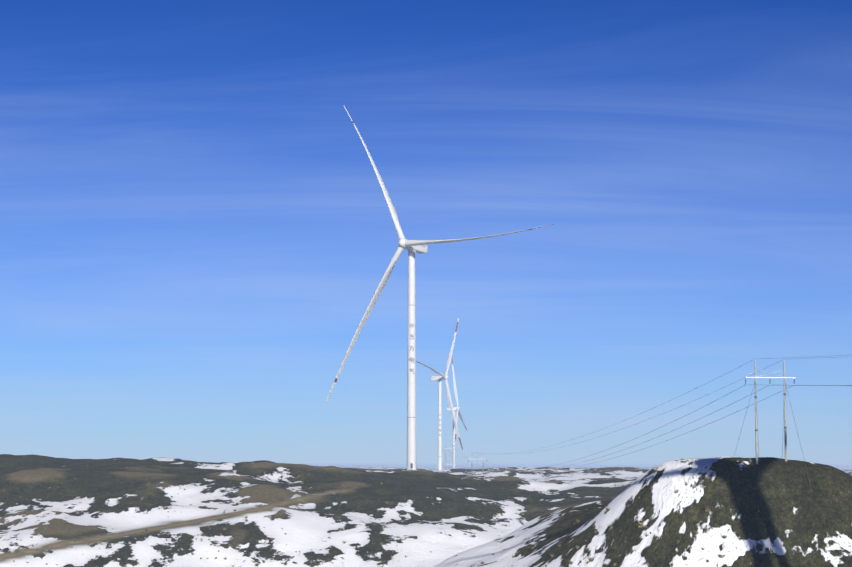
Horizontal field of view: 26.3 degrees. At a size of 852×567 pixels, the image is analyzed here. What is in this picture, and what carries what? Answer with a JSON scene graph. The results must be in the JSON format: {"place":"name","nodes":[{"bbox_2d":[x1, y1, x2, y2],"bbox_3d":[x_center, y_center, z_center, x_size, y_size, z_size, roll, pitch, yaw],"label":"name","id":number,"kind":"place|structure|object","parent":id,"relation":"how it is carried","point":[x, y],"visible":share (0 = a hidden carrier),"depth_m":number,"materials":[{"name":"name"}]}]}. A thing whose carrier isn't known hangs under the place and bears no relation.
{"place":"outdoors","nodes":[
{"label":"outdoors","id":0,"kind":"place"},
{"bbox_2d":[0,454,851,566],"bbox_3d":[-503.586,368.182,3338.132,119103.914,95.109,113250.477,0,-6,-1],"label":"terrain","id":1,"kind":"structure","parent":0,"point":[468,520],"depth_m":618.60,"materials":[{"name":"white snow"}]},
{"bbox_2d":[2,478,765,566],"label":"dry grass tufts","id":2,"kind":"object","parent":1,"relation":"on","point":[707,509],"visible":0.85,"depth_m":337.59,"materials":[{"name":"brown plant"}]},
{"bbox_2d":[325,106,552,470],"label":"wind turbine","id":3,"kind":"object","parent":1,"relation":"on","point":[412,247],"visible":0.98,"depth_m":797.27,"materials":[{"name":"white paint"}]},
{"bbox_2d":[416,317,463,469],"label":"wind turbine","id":4,"kind":"object","parent":1,"relation":"on","point":[440,378],"visible":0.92,"depth_m":1754.11,"materials":[{"name":"white paint"}]},
{"bbox_2d":[443,445,455,469],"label":"utility pole","id":5,"kind":"object","parent":1,"relation":"on","point":[445,456],"visible":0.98,"depth_m":1380.68,"materials":[{"name":"concrete"}]},
{"bbox_2d":[447,358,466,468],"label":"wind turbine","id":6,"kind":"object","parent":1,"relation":"on","point":[457,408],"visible":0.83,"depth_m":2490.89,"materials":[{"name":"white paint"}]},
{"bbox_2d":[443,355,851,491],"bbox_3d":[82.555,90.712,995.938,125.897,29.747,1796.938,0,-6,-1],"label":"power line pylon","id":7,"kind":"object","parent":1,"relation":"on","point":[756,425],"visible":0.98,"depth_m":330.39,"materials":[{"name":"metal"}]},
{"bbox_2d":[0,0,851,463],"label":"sky","id":8,"kind":"structure","parent":0,"point":[198,234],"materials":[{"name":"blue"}]}
]}

